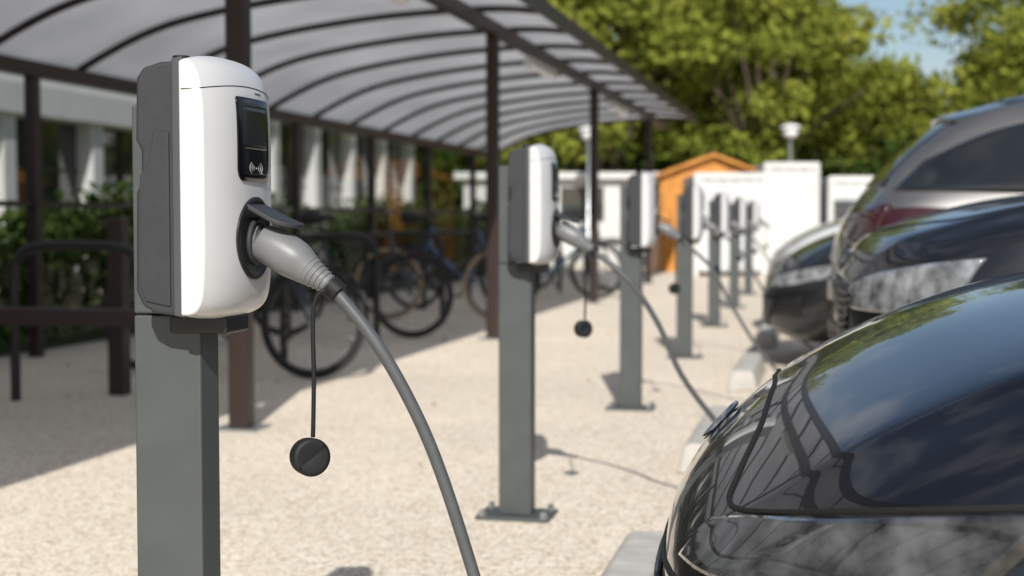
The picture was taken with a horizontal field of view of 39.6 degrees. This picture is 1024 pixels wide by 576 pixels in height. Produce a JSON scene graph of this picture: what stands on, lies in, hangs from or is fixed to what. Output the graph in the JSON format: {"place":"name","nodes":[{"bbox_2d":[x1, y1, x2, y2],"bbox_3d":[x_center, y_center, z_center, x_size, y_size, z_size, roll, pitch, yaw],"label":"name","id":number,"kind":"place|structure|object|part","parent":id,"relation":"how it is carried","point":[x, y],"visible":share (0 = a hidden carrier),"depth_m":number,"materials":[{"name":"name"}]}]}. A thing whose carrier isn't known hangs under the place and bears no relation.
{"place":"outdoors","nodes":[
{"label":"outdoors","id":0,"kind":"place"},
{"bbox_2d":[0,264,820,575],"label":"ground","id":1,"kind":"structure","parent":0,"point":[368,500],"depth_m":5.91,"materials":[{"name":"beige gravel"}]},
{"bbox_2d":[9,240,133,400],"bbox_3d":[-2.220,0.171,7.276,0.775,0.833,0.052,1,3,13],"label":"bicycle rack","id":2,"kind":"object","parent":1,"relation":"on","point":[22,254],"visible":0.62,"depth_m":7.32,"materials":[{"name":"black metal"}]},
{"bbox_2d":[17,117,393,142],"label":"walls","id":3,"kind":"structure","parent":1,"relation":"on","point":[131,131],"depth_m":18.97,"materials":[{"name":"grey paint"}]},
{"bbox_2d":[0,72,402,143],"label":"fascia","id":4,"kind":"structure","parent":3,"relation":"attached to","point":[66,103],"depth_m":18.19,"materials":[{"name":"white paint"}]},
{"bbox_2d":[0,112,414,257],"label":"pilasters","id":5,"kind":"object","parent":3,"relation":"attached to","point":[89,151],"visible":0.27,"depth_m":25.24,"materials":[{"name":"white paint"}]},
{"bbox_2d":[16,117,400,259],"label":"windows","id":6,"kind":"structure","parent":3,"relation":"attached to","point":[59,145],"depth_m":19.92,"materials":[{"name":"grey glass"}]},
{"bbox_2d":[17,166,402,192],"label":"transoms","id":7,"kind":"object","parent":6,"relation":"attached to","point":[77,171],"depth_m":19.83,"materials":[{"name":"grey metal"}]},
{"bbox_2d":[41,119,391,219],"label":"window frames","id":8,"kind":"structure","parent":6,"relation":"attached to","point":[121,163],"depth_m":26.21,"materials":[{"name":"white metal"}]},
{"bbox_2d":[101,206,368,378],"bbox_3d":[-1.681,0.011,8.498,1.674,1.034,0.569,0,3,-2],"label":"bicycle","id":9,"kind":"object","parent":1,"relation":"on","point":[279,281],"visible":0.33,"depth_m":8.38,"materials":[{"name":"black"}]},
{"bbox_2d":[132,55,345,575],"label":"ev charging station","id":10,"kind":"object","parent":1,"relation":"on","point":[213,246],"visible":1,"depth_m":2.03,"materials":[{"name":"white plastic"}]},
{"bbox_2d":[334,290,480,575],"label":"charging cable","id":11,"kind":"object","parent":10,"relation":"attached to","point":[350,309],"visible":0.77,"depth_m":2.04,"materials":[{"name":"grey rubber"}]},
{"bbox_2d":[0,264,553,356],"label":"grass verge","id":12,"kind":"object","parent":1,"relation":"on","point":[60,336],"depth_m":11.53,"materials":[{"name":"green plant"}]},
{"bbox_2d":[0,175,501,343],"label":"hedge","id":13,"kind":"object","parent":12,"relation":"on","point":[65,279],"visible":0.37,"depth_m":11.86,"materials":[{"name":"green plant"}]},
{"bbox_2d":[280,283,287,360],"bbox_3d":[-1.806,0.081,9.128,0.775,0.833,0.052,1,3,13],"label":"bicycle rack","id":14,"kind":"object","parent":1,"relation":"on","point":[283,327],"visible":0.11,"depth_m":9.04,"materials":[{"name":"black metal"}]},
{"bbox_2d":[288,233,379,339],"bbox_3d":[-1.391,-0.009,10.980,0.775,0.833,0.052,1,3,13],"label":"bicycle rack","id":15,"kind":"object","parent":1,"relation":"on","point":[372,245],"visible":0.67,"depth_m":10.89,"materials":[{"name":"black metal"}]},
{"bbox_2d":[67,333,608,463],"bbox_3d":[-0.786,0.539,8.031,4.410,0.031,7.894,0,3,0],"label":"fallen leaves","id":16,"kind":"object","parent":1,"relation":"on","point":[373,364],"visible":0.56,"depth_m":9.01,"materials":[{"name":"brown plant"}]},
{"bbox_2d":[0,0,696,432],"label":"bicycle shelter","id":17,"kind":"object","parent":1,"relation":"on","point":[456,76],"visible":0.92,"depth_m":11.57,"materials":[{"name":"brown metal"}]},
{"bbox_2d":[391,0,409,6],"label":"tube light fixture","id":18,"kind":"object","parent":17,"relation":"attached to","point":[404,3],"visible":1,"depth_m":8.79,"materials":[{"name":"white plastic"}]},
{"bbox_2d":[524,57,556,80],"bbox_3d":[0.267,-2.009,13.077,0.070,0.095,1.240,1,3,13],"label":"tube light fixture","id":19,"kind":"object","parent":17,"relation":"attached to","point":[536,66],"visible":1,"depth_m":12.92,"materials":[{"name":"white plastic"}]},
{"bbox_2d":[608,102,627,116],"bbox_3d":[1.336,-2.241,17.853,0.070,0.095,1.240,1,3,13],"label":"tube light fixture","id":20,"kind":"object","parent":17,"relation":"attached to","point":[617,108],"visible":1,"depth_m":17.68,"materials":[{"name":"white plastic"}]},
{"bbox_2d":[254,207,454,337],"bbox_3d":[-1.304,-0.128,11.345,1.670,1.036,0.566,0,3,-7],"label":"bicycle","id":21,"kind":"object","parent":1,"relation":"on","point":[309,217],"visible":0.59,"depth_m":11.29,"materials":[{"name":"black"}]},
{"bbox_2d":[363,231,444,323],"bbox_3d":[-0.977,-0.099,12.832,0.775,0.833,0.052,1,3,13],"label":"bicycle rack","id":22,"kind":"object","parent":1,"relation":"on","point":[437,240],"visible":0.66,"depth_m":12.78,"materials":[{"name":"black metal"}]},
{"bbox_2d":[353,209,519,319],"bbox_3d":[-0.638,-0.211,13.138,1.686,1.028,0.574,0,3,-4],"label":"bicycle","id":23,"kind":"object","parent":1,"relation":"on","point":[408,217],"visible":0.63,"depth_m":13.19,"materials":[{"name":"black"}]},
{"bbox_2d":[421,229,485,309],"bbox_3d":[-0.562,-0.189,14.684,0.775,0.833,0.052,1,3,13],"label":"bicycle rack","id":24,"kind":"object","parent":1,"relation":"on","point":[424,294],"visible":0.38,"depth_m":14.74,"materials":[{"name":"grey metal"}]},
{"bbox_2d":[385,211,540,308],"bbox_3d":[-0.515,-0.286,14.670,1.754,1.028,0.598,1,3,19],"label":"bicycle","id":25,"kind":"object","parent":1,"relation":"on","point":[481,270],"visible":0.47,"depth_m":14.72,"materials":[{"name":"black metal"}]},
{"bbox_2d":[467,229,485,297],"bbox_3d":[-0.148,-0.279,16.536,0.775,0.833,0.052,1,3,13],"label":"bicycle rack","id":26,"kind":"object","parent":1,"relation":"on","point":[469,242],"visible":0.23,"depth_m":16.59,"materials":[{"name":"black metal"}]},
{"bbox_2d":[475,144,599,522],"bbox_3d":[0.086,0.138,4.457,0.380,1.171,0.241,1,3,13],"label":"ev charging station","id":27,"kind":"object","parent":1,"relation":"on","point":[532,231],"visible":1,"depth_m":4.43,"materials":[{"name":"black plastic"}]},
{"bbox_2d":[595,251,716,421],"bbox_3d":[0.782,0.264,4.552,1.124,0.809,0.136,-1,3,-19],"label":"charging cable","id":28,"kind":"object","parent":27,"relation":"attached to","point":[657,322],"visible":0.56,"depth_m":4.40,"materials":[{"name":"grey rubber"}]},
{"bbox_2d":[558,240,561,291],"bbox_3d":[0.266,-0.369,18.388,0.775,0.833,0.052,1,3,13],"label":"bicycle rack","id":29,"kind":"object","parent":1,"relation":"on","point":[560,266],"visible":0.13,"depth_m":18.29,"materials":[{"name":"black metal"}]},
{"bbox_2d":[535,232,586,284],"bbox_3d":[0.681,-0.459,20.241,0.775,0.833,0.052,1,3,13],"label":"bicycle rack","id":30,"kind":"object","parent":1,"relation":"on","point":[583,267],"visible":0.12,"depth_m":20.16,"materials":[{"name":"black metal"}]},
{"bbox_2d":[535,212,619,298],"bbox_3d":[0.503,-0.394,16.905,1.754,1.027,0.598,1,2,19],"label":"bicycle","id":31,"kind":"object","parent":1,"relation":"on","point":[614,251],"visible":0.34,"depth_m":16.79,"materials":[{"name":"grey"}]},
{"bbox_2d":[540,212,619,290],"bbox_3d":[0.785,-0.480,18.602,1.671,1.035,0.567,0,3,1],"label":"bicycle","id":32,"kind":"object","parent":1,"relation":"on","point":[601,287],"visible":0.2,"depth_m":18.53,"materials":[{"name":"grey metal"}]},
{"bbox_2d":[578,126,589,256],"bbox_3d":[1.500,-1.798,27.946,0.420,2.760,0.420,0,3,0],"label":"street lamp","id":33,"kind":"object","parent":1,"relation":"on","point":[585,133],"visible":0.62,"depth_m":27.89,"materials":[{"name":"grey metal"}]},
{"bbox_2d":[601,531,663,575],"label":"concrete wheel stop","id":34,"kind":"object","parent":1,"relation":"on","point":[636,554],"visible":0.59,"depth_m":3.49,"materials":[{"name":"white concrete"}]},
{"bbox_2d":[605,172,684,411],"bbox_3d":[0.659,0.015,7.004,0.380,1.171,0.241,1,3,13],"label":"ev charging station","id":35,"kind":"object","parent":1,"relation":"on","point":[641,226],"visible":1,"depth_m":6.98,"materials":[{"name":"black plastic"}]},
{"bbox_2d":[682,240,777,370],"bbox_3d":[1.333,0.150,6.861,1.090,0.813,0.018,1,3,13],"label":"charging cable","id":36,"kind":"object","parent":35,"relation":"attached to","point":[730,303],"visible":0.58,"depth_m":6.91,"materials":[{"name":"grey rubber"}]},
{"bbox_2d":[666,185,723,358],"bbox_3d":[1.239,-0.111,9.601,0.380,1.171,0.241,1,3,13],"label":"ev charging station","id":37,"kind":"object","parent":1,"relation":"on","point":[692,225],"visible":1,"depth_m":9.58,"materials":[{"name":"black plastic"}]},
{"bbox_2d":[722,234,813,348],"bbox_3d":[1.913,0.024,9.457,1.090,0.813,0.018,1,3,13],"label":"charging cable","id":38,"kind":"object","parent":37,"relation":"attached to","point":[752,270],"visible":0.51,"depth_m":9.51,"materials":[{"name":"grey rubber"}]},
{"bbox_2d":[419,47,985,200],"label":"distant treeline","id":39,"kind":"object","parent":1,"relation":"on","point":[936,76],"depth_m":59.82,"materials":[{"name":"green plant"}]},
{"bbox_2d":[678,406,728,473],"bbox_3d":[0.809,0.604,5.756,0.164,0.115,1.100,1,3,13],"label":"concrete wheel stop","id":40,"kind":"object","parent":1,"relation":"on","point":[694,443],"visible":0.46,"depth_m":5.33,"materials":[{"name":"white concrete"}]},
{"bbox_2d":[652,153,754,271],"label":"timber shed","id":41,"kind":"structure","parent":1,"relation":"on","point":[670,184],"depth_m":25.15,"materials":[{"name":"orange wood"}]},
{"bbox_2d":[700,192,744,326],"bbox_3d":[1.839,-0.247,12.398,0.380,1.171,0.241,1,3,13],"label":"ev charging station","id":42,"kind":"object","parent":1,"relation":"on","point":[719,209],"visible":0.92,"depth_m":12.37,"materials":[{"name":"black plastic"}]},
{"bbox_2d":[744,231,769,263],"bbox_3d":[2.513,-0.112,12.254,1.090,0.813,0.018,1,3,13],"label":"charging cable","id":43,"kind":"object","parent":42,"relation":"attached to","point":[758,244],"visible":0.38,"depth_m":12.32,"materials":[{"name":"grey rubber"}]},
{"bbox_2d":[683,173,766,276],"bbox_3d":[3.550,-1.068,23.950,1.180,1.690,1.652,0,3,0],"label":"white storage container","id":44,"kind":"object","parent":1,"relation":"on","point":[748,187],"visible":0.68,"depth_m":23.15,"materials":[{"name":"paint"}]},
{"bbox_2d":[722,197,759,308],"bbox_3d":[2.419,-0.373,14.995,0.380,1.171,0.241,1,3,13],"label":"ev charging station","id":45,"kind":"object","parent":1,"relation":"on","point":[738,209],"visible":0.95,"depth_m":14.97,"materials":[{"name":"black plastic"}]},
{"bbox_2d":[727,352,765,391],"bbox_3d":[1.372,0.482,8.273,0.164,0.115,1.100,1,3,13],"label":"concrete wheel stop","id":46,"kind":"object","parent":1,"relation":"on","point":[748,372],"visible":0.88,"depth_m":7.79,"materials":[{"name":"white concrete"}]},
{"bbox_2d":[739,200,769,294],"bbox_3d":[2.999,-0.499,17.592,0.380,1.171,0.241,1,3,13],"label":"ev charging station","id":47,"kind":"object","parent":1,"relation":"on","point":[753,210],"visible":0.94,"depth_m":17.57,"materials":[{"name":"black plastic"}]},
{"bbox_2d":[752,324,779,348],"bbox_3d":[1.935,0.360,10.790,0.164,0.115,1.100,1,3,13],"label":"concrete wheel stop","id":48,"kind":"object","parent":1,"relation":"on","point":[767,337],"visible":0.75,"depth_m":10.26,"materials":[{"name":"grey concrete"}]},
{"bbox_2d":[752,162,819,272],"bbox_3d":[4.705,-1.221,25.044,0.930,1.890,2.252,0,3,0],"label":"white storage container","id":49,"kind":"object","parent":1,"relation":"on","point":[793,198],"visible":0.59,"depth_m":23.95,"materials":[{"name":"paint"}]},
{"bbox_2d":[780,124,800,161],"bbox_3d":[5.500,-1.832,28.144,0.420,2.810,0.420,0,3,0],"label":"street lamp","id":50,"kind":"object","parent":1,"relation":"on","point":[790,132],"visible":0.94,"depth_m":27.99,"materials":[{"name":"grey"}]},
{"bbox_2d":[762,232,836,342],"bbox_3d":[3.853,-0.294,9.016,4.455,1.593,2.200,1,3,13],"label":"dark grey car","id":51,"kind":"object","parent":1,"relation":"on","point":[796,303],"visible":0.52,"depth_m":8.75,"materials":[{"name":"black paint"}]},
{"bbox_2d":[766,219,842,278],"bbox_3d":[4.356,-0.464,11.711,4.455,1.670,2.200,1,3,13],"label":"white car","id":52,"kind":"object","parent":1,"relation":"on","point":[796,242],"visible":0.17,"depth_m":11.66,"materials":[{"name":"white paint"}]},
{"bbox_2d":[654,271,1023,575],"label":"black car","id":53,"kind":"object","parent":1,"relation":"on","point":[890,443],"visible":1,"depth_m":1.67,"materials":[{"name":"black paint"}]},
{"bbox_2d":[819,176,873,224],"bbox_3d":[5.790,-1.089,24.800,1.060,1.650,2.352,0,3,0],"label":"white storage container","id":54,"kind":"object","parent":1,"relation":"on","point":[832,188],"visible":0.26,"depth_m":23.64,"materials":[{"name":"metal"}]},
{"bbox_2d":[834,200,855,220],"bbox_3d":[5.775,-0.956,23.604,0.850,1.000,0.045,0,3,0],"label":"ventilation louvre","id":55,"kind":"object","parent":54,"relation":"attached to","point":[842,203],"visible":0.12,"depth_m":23.56,"materials":[{"name":"grey plastic"}]},
{"bbox_2d":[827,96,1023,337],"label":"silver grey hatchback","id":56,"kind":"object","parent":1,"relation":"on","point":[960,158],"visible":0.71,"depth_m":6.53,"materials":[{"name":"grey paint"}]},
{"bbox_3d":[2.013,-0.682,7.243,0.436,0.377,1.243,1,3,13],"label":"rear window","id":57,"kind":"part","parent":56,"relation":"part of","materials":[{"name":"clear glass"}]},
{"bbox_3d":[2.536,-0.615,6.356,1.594,0.410,0.195,1,3,13],"label":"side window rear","id":58,"kind":"part","parent":56,"relation":"part of","materials":[{"name":"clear glass"}]},
{"bbox_2d":[834,194,1023,334],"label":"dark suv","id":59,"kind":"object","parent":1,"relation":"on","point":[885,269],"visible":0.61,"depth_m":4.12,"materials":[{"name":"black paint"}]},
{"bbox_2d":[610,0,1017,111],"label":"sky","id":60,"kind":"structure","parent":0,"point":[932,58],"materials":[{"name":"blue"}]},
{"label":"lawn","id":61,"kind":"structure","parent":0,"visible":0},
{"bbox_2d":[415,0,596,205],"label":"deciduous tree","id":62,"kind":"object","parent":61,"relation":"on","point":[465,161],"visible":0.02,"depth_m":35.77,"materials":[{"name":"green plant"}]},
{"bbox_2d":[464,180,644,263],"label":"walls","id":63,"kind":"structure","parent":61,"relation":"on","point":[609,226],"depth_m":29.45,"materials":[{"name":"white paint"}]},
{"bbox_2d":[454,172,664,183],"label":"roof","id":64,"kind":"structure","parent":63,"relation":"on","point":[460,177],"depth_m":29.22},
{"bbox_2d":[560,187,603,220],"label":"windows","id":65,"kind":"structure","parent":63,"relation":"attached to","point":[573,199],"depth_m":29.41,"materials":[{"name":"grey glass"}]},
{"bbox_2d":[476,0,746,171],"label":"deciduous tree","id":66,"kind":"object","parent":61,"relation":"on","point":[626,17],"visible":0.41,"depth_m":32.59,"materials":[{"name":"green plant"}]},
{"bbox_2d":[415,117,918,213],"bbox_3d":[8.007,-2.423,34.940,44.337,3.648,2.362,0,3,0],"label":"shrubbery","id":67,"kind":"object","parent":61,"relation":"on","point":[448,160],"visible":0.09,"depth_m":34.37,"materials":[{"name":"green plant"}]},
{"bbox_2d":[565,0,792,167],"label":"deciduous tree","id":68,"kind":"object","parent":61,"relation":"on","point":[692,108],"visible":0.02,"depth_m":39.47,"materials":[{"name":"green plant"}]},
{"bbox_2d":[663,0,868,159],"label":"deciduous tree","id":69,"kind":"object","parent":61,"relation":"on","point":[848,60],"visible":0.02,"depth_m":42.08,"materials":[{"name":"green plant"}]},
{"bbox_2d":[628,0,910,176],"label":"deciduous tree","id":70,"kind":"object","parent":61,"relation":"on","point":[768,107],"visible":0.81,"depth_m":32.69,"materials":[{"name":"green plant"}]},
{"bbox_2d":[800,58,951,171],"bbox_3d":[9.715,-3.440,36.894,4.412,5.193,4.566,1,3,14],"label":"deciduous tree","id":71,"kind":"object","parent":61,"relation":"on","point":[919,122],"visible":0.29,"depth_m":35.81,"materials":[{"name":"green plant"}]},
{"bbox_2d":[812,61,946,171],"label":"deciduous tree","id":72,"kind":"object","parent":61,"relation":"on","point":[933,88],"depth_m":48.83,"materials":[{"name":"green plant"}]},
{"bbox_2d":[896,0,1023,114],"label":"deciduous tree","id":73,"kind":"object","parent":61,"relation":"on","point":[991,83],"visible":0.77,"depth_m":34.07,"materials":[{"name":"green plant"}]},
{"bbox_2d":[961,0,1023,100],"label":"deciduous tree","id":74,"kind":"object","parent":61,"relation":"on","point":[1013,5],"visible":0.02,"depth_m":42.67,"materials":[{"name":"green plant"}]},
{"bbox_2d":[969,3,1021,61],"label":"deciduous tree","id":75,"kind":"object","parent":61,"relation":"on","point":[986,10],"visible":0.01,"depth_m":48.30,"materials":[{"name":"green plant"}]}
]}

